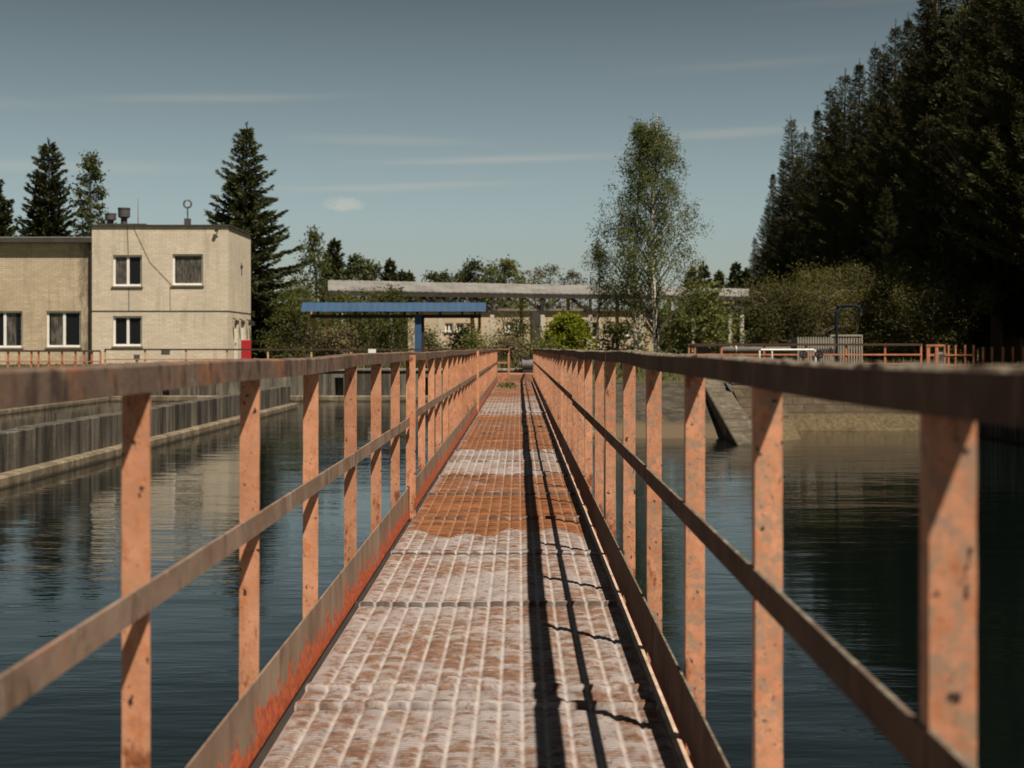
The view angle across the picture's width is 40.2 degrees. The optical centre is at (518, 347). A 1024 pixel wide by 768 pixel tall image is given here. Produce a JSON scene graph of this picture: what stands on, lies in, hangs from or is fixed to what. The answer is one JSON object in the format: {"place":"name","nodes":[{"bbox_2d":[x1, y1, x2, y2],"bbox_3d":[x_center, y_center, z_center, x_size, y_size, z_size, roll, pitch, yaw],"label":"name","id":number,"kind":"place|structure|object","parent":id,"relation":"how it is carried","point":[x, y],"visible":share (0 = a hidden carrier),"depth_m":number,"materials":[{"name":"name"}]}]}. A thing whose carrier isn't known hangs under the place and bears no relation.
{"place":"outdoors","nodes":[
{"label":"outdoors","id":0,"kind":"place"},
{"bbox_2d":[0,0,970,391],"label":"sky","id":1,"kind":"structure","parent":0,"point":[420,135],"materials":[{"name":"blue"}]},
{"bbox_2d":[0,348,978,381],"bbox_3d":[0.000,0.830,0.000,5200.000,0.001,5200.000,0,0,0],"label":"ground","id":2,"kind":"structure","parent":0,"point":[644,378],"depth_m":40.77,"materials":[{"name":"grey concrete"}]},
{"bbox_2d":[0,179,19,236],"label":"conifer","id":3,"kind":"object","parent":2,"relation":"on","point":[6,217],"visible":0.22,"depth_m":100.05,"materials":[{"name":"green plant"}]},
{"bbox_2d":[12,137,79,236],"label":"conifer","id":4,"kind":"object","parent":2,"relation":"on","point":[42,223],"visible":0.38,"depth_m":99.59,"materials":[{"name":"green plant"}]},
{"bbox_2d":[0,237,91,364],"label":"brick wing","id":5,"kind":"structure","parent":2,"relation":"on","point":[45,293],"depth_m":70.20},
{"bbox_2d":[0,311,23,348],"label":"window","id":6,"kind":"structure","parent":5,"relation":"in","point":[10,321],"depth_m":70.34,"materials":[{"name":"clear glass"}]},
{"bbox_2d":[45,311,81,347],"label":"window","id":7,"kind":"structure","parent":5,"relation":"in","point":[63,327],"depth_m":70.34,"materials":[{"name":"white glass"}]},
{"bbox_2d":[0,350,101,367],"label":"orange fence","id":8,"kind":"object","parent":2,"relation":"on","point":[38,361],"visible":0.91,"depth_m":51.97,"materials":[{"name":"orange metal"}]},
{"bbox_2d":[0,397,107,414],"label":"basin wall","id":9,"kind":"structure","parent":2,"relation":"on","point":[35,408],"depth_m":41.18,"materials":[{"name":"grey concrete"}]},
{"bbox_2d":[68,150,116,236],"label":"poplar","id":10,"kind":"object","parent":2,"relation":"on","point":[87,214],"visible":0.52,"depth_m":97.60,"materials":[{"name":"green plant"}]},
{"bbox_2d":[90,199,254,364],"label":"brick building","id":11,"kind":"structure","parent":2,"relation":"on","point":[187,285],"depth_m":70.00,"materials":[{"name":"brick"}]},
{"bbox_2d":[111,255,142,286],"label":"window","id":12,"kind":"structure","parent":11,"relation":"in","point":[127,268],"depth_m":70.14,"materials":[{"name":"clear glass"}]},
{"bbox_2d":[111,316,142,346],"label":"window","id":13,"kind":"structure","parent":11,"relation":"in","point":[127,329],"depth_m":70.14,"materials":[{"name":"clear glass"}]},
{"bbox_2d":[171,254,203,285],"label":"window","id":14,"kind":"structure","parent":11,"relation":"in","point":[187,268],"depth_m":70.14,"materials":[{"name":"grey glass"}]},
{"bbox_2d":[241,340,250,358],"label":"fire box","id":15,"kind":"object","parent":2,"relation":"on","point":[245,344],"visible":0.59,"depth_m":69.18,"materials":[{"name":"red paint"}]},
{"bbox_2d":[204,122,312,358],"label":"spruce","id":16,"kind":"object","parent":2,"relation":"on","point":[245,208],"visible":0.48,"depth_m":91.50,"materials":[{"name":"green plant"}]},
{"bbox_2d":[104,349,470,363],"bbox_3d":[-8.929,0.453,53.984,14.139,0.855,0.091,0,0,0],"label":"wire fence","id":17,"kind":"object","parent":2,"relation":"on","point":[145,359],"visible":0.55,"depth_m":53.94,"materials":[{"name":"brown metal"}]},
{"bbox_2d":[257,274,332,358],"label":"shrub","id":18,"kind":"object","parent":2,"relation":"on","point":[292,298],"visible":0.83,"depth_m":79.93,"materials":[{"name":"green plant"}]},
{"bbox_2d":[281,224,346,351],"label":"birch","id":19,"kind":"object","parent":2,"relation":"on","point":[314,238],"visible":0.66,"depth_m":111.70,"materials":[{"name":"green plant"}]},
{"bbox_2d":[108,368,522,400],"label":"end wall","id":20,"kind":"structure","parent":2,"relation":"on","point":[331,384],"depth_m":47.50,"materials":[{"name":"grey concrete"}]},
{"bbox_2d":[302,314,364,357],"bbox_3d":[-8.163,-0.085,62.052,3.012,2.855,2.674,0,0,0],"label":"shrub","id":21,"kind":"object","parent":2,"relation":"on","point":[325,340],"visible":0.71,"depth_m":61.70,"materials":[{"name":"green plant"}]},
{"bbox_2d":[308,238,361,355],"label":"spruce","id":22,"kind":"object","parent":2,"relation":"on","point":[336,260],"visible":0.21,"depth_m":119.55,"materials":[{"name":"green plant"}]},
{"bbox_2d":[318,288,381,352],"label":"shrub","id":23,"kind":"object","parent":2,"relation":"on","point":[335,299],"visible":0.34,"depth_m":69.67,"materials":[{"name":"green plant"}]},
{"bbox_2d":[342,253,381,314],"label":"tree","id":24,"kind":"object","parent":2,"relation":"on","point":[356,267],"visible":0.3,"depth_m":139.34,"materials":[{"name":"green plant"}]},
{"bbox_2d":[354,257,401,314],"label":"tree","id":25,"kind":"object","parent":2,"relation":"on","point":[373,270],"visible":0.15,"depth_m":149.57,"materials":[{"name":"green plant"}]},
{"bbox_2d":[349,279,432,352],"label":"shrub","id":26,"kind":"object","parent":2,"relation":"on","point":[390,324],"visible":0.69,"depth_m":69.09,"materials":[{"name":"green plant"}]},
{"bbox_2d":[379,258,405,312],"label":"spruce","id":27,"kind":"object","parent":2,"relation":"on","point":[391,274],"visible":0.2,"depth_m":149.81,"materials":[{"name":"green plant"}]},
{"bbox_2d":[301,302,487,356],"bbox_3d":[-5.589,-0.542,63.739,8.255,2.945,3.723,0,0,0],"label":"blue canopy","id":28,"kind":"object","parent":2,"relation":"on","point":[404,308],"visible":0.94,"depth_m":61.99,"materials":[{"name":"metal"}]},
{"bbox_2d":[412,324,448,357],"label":"shrub","id":29,"kind":"object","parent":2,"relation":"on","point":[428,340],"visible":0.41,"depth_m":71.34,"materials":[{"name":"green plant"}]},
{"bbox_2d":[417,270,450,302],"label":"tree","id":30,"kind":"object","parent":2,"relation":"on","point":[434,276],"visible":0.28,"depth_m":189.21,"materials":[{"name":"green plant"}]},
{"bbox_2d":[444,268,476,302],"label":"tree","id":31,"kind":"object","parent":2,"relation":"on","point":[460,273],"visible":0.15,"depth_m":183.42,"materials":[{"name":"green plant"}]},
{"bbox_2d":[436,320,486,348],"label":"shrub","id":32,"kind":"object","parent":2,"relation":"on","point":[455,338],"visible":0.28,"depth_m":65.80,"materials":[{"name":"green plant"}]},
{"bbox_2d":[447,255,489,304],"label":"tree","id":33,"kind":"object","parent":2,"relation":"on","point":[472,265],"visible":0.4,"depth_m":179.85,"materials":[{"name":"green plant"}]},
{"bbox_2d":[450,322,508,349],"bbox_3d":[-1.624,0.093,59.929,2.937,2.506,2.441,0,0,21],"label":"shrub","id":34,"kind":"object","parent":2,"relation":"on","point":[475,344],"visible":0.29,"depth_m":59.91,"materials":[{"name":"green plant"}]},
{"bbox_2d":[476,254,532,308],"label":"tree","id":35,"kind":"object","parent":2,"relation":"on","point":[508,268],"visible":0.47,"depth_m":175.70,"materials":[{"name":"green plant"}]},
{"bbox_2d":[472,325,538,361],"bbox_3d":[-0.369,0.204,56.080,3.097,2.277,3.186,0,0,0],"label":"shrub","id":36,"kind":"object","parent":2,"relation":"on","point":[514,347],"visible":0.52,"depth_m":55.65,"materials":[{"name":"green plant"}]},
{"bbox_2d":[488,296,534,355],"bbox_3d":[-0.260,-0.676,62.907,2.279,3.464,2.153,0,0,-28],"label":"shrub","id":37,"kind":"object","parent":2,"relation":"on","point":[518,329],"visible":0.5,"depth_m":63.02,"materials":[{"name":"green plant"}]},
{"bbox_2d":[408,309,653,358],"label":"beige building","id":38,"kind":"structure","parent":2,"relation":"on","point":[449,324],"depth_m":96.00,"materials":[{"name":"paint"}]},
{"bbox_2d":[324,280,749,355],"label":"long canopy","id":39,"kind":"object","parent":2,"relation":"on","point":[422,291],"visible":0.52,"depth_m":80.47,"materials":[{"name":"metal"}]},
{"bbox_2d":[524,267,556,308],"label":"bare tree","id":40,"kind":"object","parent":2,"relation":"on","point":[530,274],"visible":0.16,"depth_m":190.12,"materials":[{"name":"grey plant"}]},
{"bbox_2d":[515,331,569,358],"bbox_3d":[0.925,0.315,56.946,2.352,2.036,2.424,0,0,-27],"label":"shrub","id":41,"kind":"object","parent":2,"relation":"on","point":[546,346],"visible":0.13,"depth_m":56.62,"materials":[{"name":"green plant"}]},
{"bbox_2d":[532,263,574,308],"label":"bare tree","id":42,"kind":"object","parent":2,"relation":"on","point":[549,270],"visible":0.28,"depth_m":184.98,"materials":[{"name":"grey plant"}]},
{"bbox_2d":[531,309,600,350],"bbox_3d":[1.996,-0.311,59.757,3.022,2.940,2.727,0,0,0],"label":"bush","id":43,"kind":"object","parent":2,"relation":"on","point":[568,329],"visible":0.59,"depth_m":59.37,"materials":[{"name":"green plant"}]},
{"bbox_2d":[560,268,593,308],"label":"bare tree","id":44,"kind":"object","parent":2,"relation":"on","point":[572,274],"visible":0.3,"depth_m":189.58,"materials":[{"name":"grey plant"}]},
{"bbox_2d":[578,236,619,349],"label":"birch","id":45,"kind":"object","parent":2,"relation":"on","point":[599,280],"visible":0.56,"depth_m":65.94,"materials":[{"name":"green plant"}]},
{"bbox_2d":[260,295,978,357],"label":"distant wood","id":46,"kind":"object","parent":2,"relation":"on","point":[663,348],"visible":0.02,"depth_m":119.64,"materials":[{"name":"green plant"}]},
{"bbox_2d":[590,317,652,351],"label":"shrub","id":47,"kind":"object","parent":2,"relation":"on","point":[616,330],"visible":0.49,"depth_m":68.15,"materials":[{"name":"green plant"}]},
{"bbox_2d":[579,113,693,350],"bbox_3d":[5.240,-4.969,64.694,4.302,11.670,5.090,0,0,-32],"label":"birch","id":48,"kind":"object","parent":2,"relation":"on","point":[638,131],"visible":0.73,"depth_m":64.44,"materials":[{"name":"green plant"}]},
{"bbox_2d":[592,112,713,352],"bbox_3d":[6.063,-4.949,63.756,5.794,11.632,5.541,0,0,-44],"label":"birch","id":49,"kind":"object","parent":2,"relation":"on","point":[659,143],"visible":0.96,"depth_m":63.65,"materials":[{"name":"green plant"}]},
{"bbox_2d":[592,382,723,437],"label":"sloping bank","id":50,"kind":"structure","parent":2,"relation":"on","point":[672,409],"depth_m":30.19,"materials":[{"name":"concrete"}]},
{"bbox_2d":[644,273,750,355],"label":"shrub","id":51,"kind":"object","parent":2,"relation":"on","point":[701,313],"visible":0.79,"depth_m":65.47,"materials":[{"name":"green plant"}]},
{"bbox_2d":[694,262,715,352],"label":"spruce","id":52,"kind":"object","parent":2,"relation":"on","point":[706,274],"visible":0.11,"depth_m":144.49,"materials":[{"name":"green plant"}]},
{"bbox_2d":[705,378,751,445],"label":"slanting beam","id":53,"kind":"structure","parent":2,"relation":"on","point":[734,422],"depth_m":28.92,"materials":[{"name":"concrete"}]},
{"bbox_2d":[722,261,742,305],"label":"spruce","id":54,"kind":"object","parent":2,"relation":"on","point":[734,278],"visible":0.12,"depth_m":139.54,"materials":[{"name":"green plant"}]},
{"bbox_2d":[727,267,765,355],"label":"spruce","id":55,"kind":"object","parent":2,"relation":"on","point":[745,274],"visible":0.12,"depth_m":129.59,"materials":[{"name":"green plant"}]},
{"bbox_2d":[747,237,759,289],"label":"conifer","id":56,"kind":"object","parent":2,"relation":"on","point":[754,250],"visible":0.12,"depth_m":149.78,"materials":[{"name":"plant"}]},
{"bbox_2d":[719,346,790,358],"bbox_3d":[7.574,0.398,44.000,2.514,0.965,0.295,0,0,0],"label":"pipe","id":57,"kind":"object","parent":2,"relation":"on","point":[729,350],"visible":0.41,"depth_m":43.90,"materials":[{"name":"metal"}]},
{"bbox_2d":[749,208,770,300],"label":"conifer","id":58,"kind":"object","parent":2,"relation":"on","point":[760,239],"visible":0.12,"depth_m":145.97,"materials":[{"name":"green plant"}]},
{"bbox_2d":[752,174,780,355],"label":"conifer","id":59,"kind":"object","parent":2,"relation":"on","point":[768,205],"visible":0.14,"depth_m":139.88,"materials":[{"name":"green plant"}]},
{"bbox_2d":[755,156,790,288],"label":"conifer","id":60,"kind":"object","parent":2,"relation":"on","point":[771,215],"visible":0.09,"depth_m":136.23,"materials":[{"name":"green plant"}]},
{"bbox_2d":[756,114,808,310],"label":"conifer","id":61,"kind":"object","parent":2,"relation":"on","point":[789,236],"visible":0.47,"depth_m":121.97,"materials":[{"name":"green plant"}]},
{"bbox_2d":[769,126,814,295],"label":"conifer","id":62,"kind":"object","parent":2,"relation":"on","point":[806,143],"visible":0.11,"depth_m":128.02,"materials":[{"name":"green plant"}]},
{"bbox_2d":[723,264,868,358],"bbox_3d":[10.905,-0.891,55.668,5.839,4.864,4.322,0,0,0],"label":"willow","id":63,"kind":"object","parent":2,"relation":"on","point":[784,298],"visible":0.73,"depth_m":55.23,"materials":[{"name":"green plant"}]},
{"bbox_2d":[780,108,824,336],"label":"conifer","id":64,"kind":"object","parent":2,"relation":"on","point":[817,114],"visible":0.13,"depth_m":117.55,"materials":[{"name":"green plant"}]},
{"bbox_2d":[688,344,921,363],"bbox_3d":[7.865,0.379,38.486,6.430,1.003,0.078,0,0,0],"label":"bank fence","id":65,"kind":"object","parent":2,"relation":"on","point":[764,345],"visible":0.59,"depth_m":38.45,"materials":[{"name":"orange metal"}]},
{"bbox_2d":[786,86,841,330],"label":"conifer","id":66,"kind":"object","parent":2,"relation":"on","point":[813,223],"visible":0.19,"depth_m":109.69,"materials":[{"name":"green plant"}]},
{"bbox_2d":[725,382,919,440],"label":"stone embankment","id":67,"kind":"structure","parent":2,"relation":"on","point":[802,413],"depth_m":30.80,"materials":[{"name":"concrete"}]},
{"bbox_2d":[804,160,846,281],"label":"conifer","id":68,"kind":"object","parent":2,"relation":"on","point":[824,218],"visible":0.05,"depth_m":103.76,"materials":[{"name":"green plant"}]},
{"bbox_2d":[791,335,862,362],"bbox_3d":[8.879,0.224,40.455,1.871,1.213,0.950,0,0,0],"label":"slatted cabinet","id":69,"kind":"object","parent":2,"relation":"on","point":[841,349],"visible":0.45,"depth_m":40.00,"materials":[{"name":"grey metal"}]},
{"bbox_2d":[809,208,849,337],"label":"conifer","id":70,"kind":"object","parent":2,"relation":"on","point":[832,250],"visible":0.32,"depth_m":91.81,"materials":[{"name":"green plant"}]},
{"bbox_2d":[795,69,864,285],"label":"conifer","id":71,"kind":"object","parent":2,"relation":"on","point":[828,167],"visible":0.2,"depth_m":103.95,"materials":[{"name":"green plant"}]},
{"bbox_2d":[810,59,871,324],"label":"conifer","id":72,"kind":"object","parent":2,"relation":"on","point":[846,173],"visible":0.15,"depth_m":99.45,"materials":[{"name":"green plant"}]},
{"bbox_2d":[770,256,912,362],"bbox_3d":[13.070,-1.176,57.031,5.767,5.238,5.044,0,0,0],"label":"willow","id":73,"kind":"object","parent":2,"relation":"on","point":[829,277],"visible":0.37,"depth_m":56.57,"materials":[{"name":"green plant"}]},
{"bbox_2d":[835,304,861,361],"bbox_3d":[9.279,-0.177,39.400,0.769,2.115,0.110,0,0,0],"label":"davit","id":74,"kind":"object","parent":2,"relation":"on","point":[837,313],"visible":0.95,"depth_m":39.37,"materials":[{"name":"blue paint"}]},
{"bbox_2d":[830,143,871,273],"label":"conifer","id":75,"kind":"object","parent":2,"relation":"on","point":[858,176],"visible":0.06,"depth_m":96.21,"materials":[{"name":"green plant"}]},
{"bbox_2d":[829,188,881,352],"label":"conifer","id":76,"kind":"object","parent":2,"relation":"on","point":[854,245],"visible":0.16,"depth_m":88.03,"materials":[{"name":"green plant"}]},
{"bbox_2d":[818,41,898,358],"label":"conifer","id":77,"kind":"object","parent":2,"relation":"on","point":[868,112],"visible":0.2,"depth_m":95.87,"materials":[{"name":"green plant"}]},
{"bbox_2d":[843,46,898,219],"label":"conifer","id":78,"kind":"object","parent":2,"relation":"on","point":[879,87],"visible":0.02,"depth_m":99.45,"materials":[{"name":"green plant"}]},
{"bbox_2d":[843,99,902,350],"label":"conifer","id":79,"kind":"object","parent":2,"relation":"on","point":[879,163],"visible":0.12,"depth_m":86.07,"materials":[{"name":"green plant"}]},
{"bbox_2d":[843,20,910,269],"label":"conifer","id":80,"kind":"object","parent":2,"relation":"on","point":[887,80],"visible":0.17,"depth_m":87.95,"materials":[{"name":"green plant"}]},
{"bbox_2d":[861,185,908,358],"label":"conifer","id":81,"kind":"object","parent":2,"relation":"on","point":[884,238],"visible":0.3,"depth_m":70.06,"materials":[{"name":"green plant"}]},
{"bbox_2d":[859,11,914,361],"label":"conifer","id":82,"kind":"object","parent":2,"relation":"on","point":[907,44],"visible":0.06,"depth_m":86.12,"materials":[{"name":"green plant"}]},
{"bbox_2d":[851,0,937,289],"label":"conifer","id":83,"kind":"object","parent":2,"relation":"on","point":[923,6],"visible":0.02,"depth_m":79.97,"materials":[{"name":"green plant"}]},
{"bbox_2d":[826,243,965,361],"bbox_3d":[15.467,-1.483,58.157,6.131,5.677,5.976,0,0,0],"label":"willow","id":84,"kind":"object","parent":2,"relation":"on","point":[899,273],"visible":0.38,"depth_m":57.53,"materials":[{"name":"green plant"}]},
{"bbox_2d":[865,75,931,358],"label":"conifer","id":85,"kind":"object","parent":2,"relation":"on","point":[903,173],"visible":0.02,"depth_m":75.83,"materials":[{"name":"green plant"}]},
{"bbox_2d":[868,0,953,270],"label":"conifer","id":86,"kind":"object","parent":2,"relation":"on","point":[894,148],"visible":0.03,"depth_m":78.13,"materials":[{"name":"green plant"}]},
{"bbox_2d":[865,0,966,277],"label":"conifer","id":87,"kind":"object","parent":2,"relation":"on","point":[923,72],"visible":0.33,"depth_m":73.92,"materials":[{"name":"green plant"}]},
{"bbox_2d":[882,110,964,333],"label":"conifer","id":88,"kind":"object","parent":2,"relation":"on","point":[928,218],"visible":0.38,"depth_m":65.99,"materials":[{"name":"green plant"}]},
{"bbox_2d":[877,0,989,363],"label":"conifer","id":89,"kind":"object","parent":2,"relation":"on","point":[948,37],"visible":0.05,"depth_m":72.12,"materials":[{"name":"green plant"}]},
{"bbox_2d":[925,344,944,362],"bbox_3d":[11.440,0.391,38.500,0.495,0.979,0.100,0,0,0],"label":"gate frame","id":90,"kind":"object","parent":2,"relation":"on","point":[935,354],"visible":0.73,"depth_m":38.46,"materials":[{"name":"orange metal"}]},
{"bbox_2d":[863,271,1008,364],"bbox_3d":[16.297,-0.693,54.931,5.601,4.694,5.651,0,0,26],"label":"willow","id":91,"kind":"object","parent":2,"relation":"on","point":[933,333],"visible":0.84,"depth_m":54.48,"materials":[{"name":"green plant"}]},
{"bbox_2d":[908,54,969,361],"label":"conifer","id":92,"kind":"object","parent":2,"relation":"on","point":[942,124],"visible":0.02,"depth_m":68.01,"materials":[{"name":"green plant"}]},
{"bbox_2d":[916,0,979,362],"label":"conifer","id":93,"kind":"object","parent":2,"relation":"on","point":[960,11],"visible":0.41,"depth_m":61.98,"materials":[{"name":"green plant"}]},
{"bbox_2d":[920,0,1002,365],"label":"conifer","id":94,"kind":"object","parent":2,"relation":"on","point":[944,245],"visible":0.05,"depth_m":63.42,"materials":[{"name":"green plant"}]},
{"bbox_2d":[937,91,1005,364],"bbox_3d":[20.766,-5.707,62.099,4.629,13.184,3.972,0,0,-21],"label":"conifer","id":95,"kind":"object","parent":2,"relation":"on","point":[986,343],"visible":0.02,"depth_m":61.91,"materials":[{"name":"green plant"}]},
{"bbox_2d":[921,0,1023,364],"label":"conifer","id":96,"kind":"object","parent":2,"relation":"on","point":[991,272],"visible":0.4,"depth_m":57.46,"materials":[{"name":"green plant"}]},
{"bbox_2d":[941,0,1023,269],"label":"conifer","id":97,"kind":"object","parent":2,"relation":"on","point":[1013,93],"visible":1,"depth_m":52.69,"materials":[{"name":"green plant"}]},
{"bbox_2d":[943,345,1023,365],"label":"picket fence","id":98,"kind":"object","parent":2,"relation":"on","point":[948,354],"visible":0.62,"depth_m":38.48,"materials":[{"name":"orange metal"}]},
{"bbox_2d":[943,8,1023,346],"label":"conifer","id":99,"kind":"object","parent":2,"relation":"on","point":[966,156],"visible":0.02,"depth_m":60.25,"materials":[{"name":"green plant"}]},
{"bbox_2d":[944,8,1023,365],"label":"conifer","id":100,"kind":"object","parent":2,"relation":"on","point":[1012,334],"visible":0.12,"depth_m":58.25,"materials":[{"name":"green plant"}]},
{"bbox_2d":[946,5,1023,364],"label":"conifer","id":101,"kind":"object","parent":2,"relation":"on","point":[1017,312],"visible":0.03,"depth_m":59.47,"materials":[{"name":"green plant"}]},
{"bbox_2d":[977,422,1023,443],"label":"side wall","id":102,"kind":"structure","parent":2,"relation":"on","point":[1008,433],"depth_m":27.57,"materials":[{"name":"concrete"}]},
{"bbox_2d":[0,356,1017,380],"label":"grass","id":103,"kind":"structure","parent":0,"point":[515,363],"depth_m":49.97,"materials":[{"name":"green plant"}]},
{"bbox_2d":[0,401,1023,767],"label":"water","id":104,"kind":"structure","parent":0,"point":[850,509],"depth_m":11.03,"materials":[{"name":"blue liquid"}]},
{"bbox_2d":[0,386,297,488],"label":"partition wall","id":105,"kind":"structure","parent":104,"relation":"in","point":[29,453],"depth_m":22.49,"materials":[{"name":"concrete"}]},
{"bbox_2d":[0,348,1023,767],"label":"footbridge","id":106,"kind":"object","parent":104,"relation":"in","point":[482,602],"visible":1,"depth_m":4.05,"materials":[{"name":"metal"}]},
{"bbox_2d":[520,355,532,372],"bbox_3d":[0.273,0.535,47.200,0.494,0.599,0.374,0,0,0],"label":"winch motor","id":107,"kind":"object","parent":106,"relation":"on","point":[526,365],"visible":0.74,"depth_m":47.05,"materials":[{"name":"metal"}]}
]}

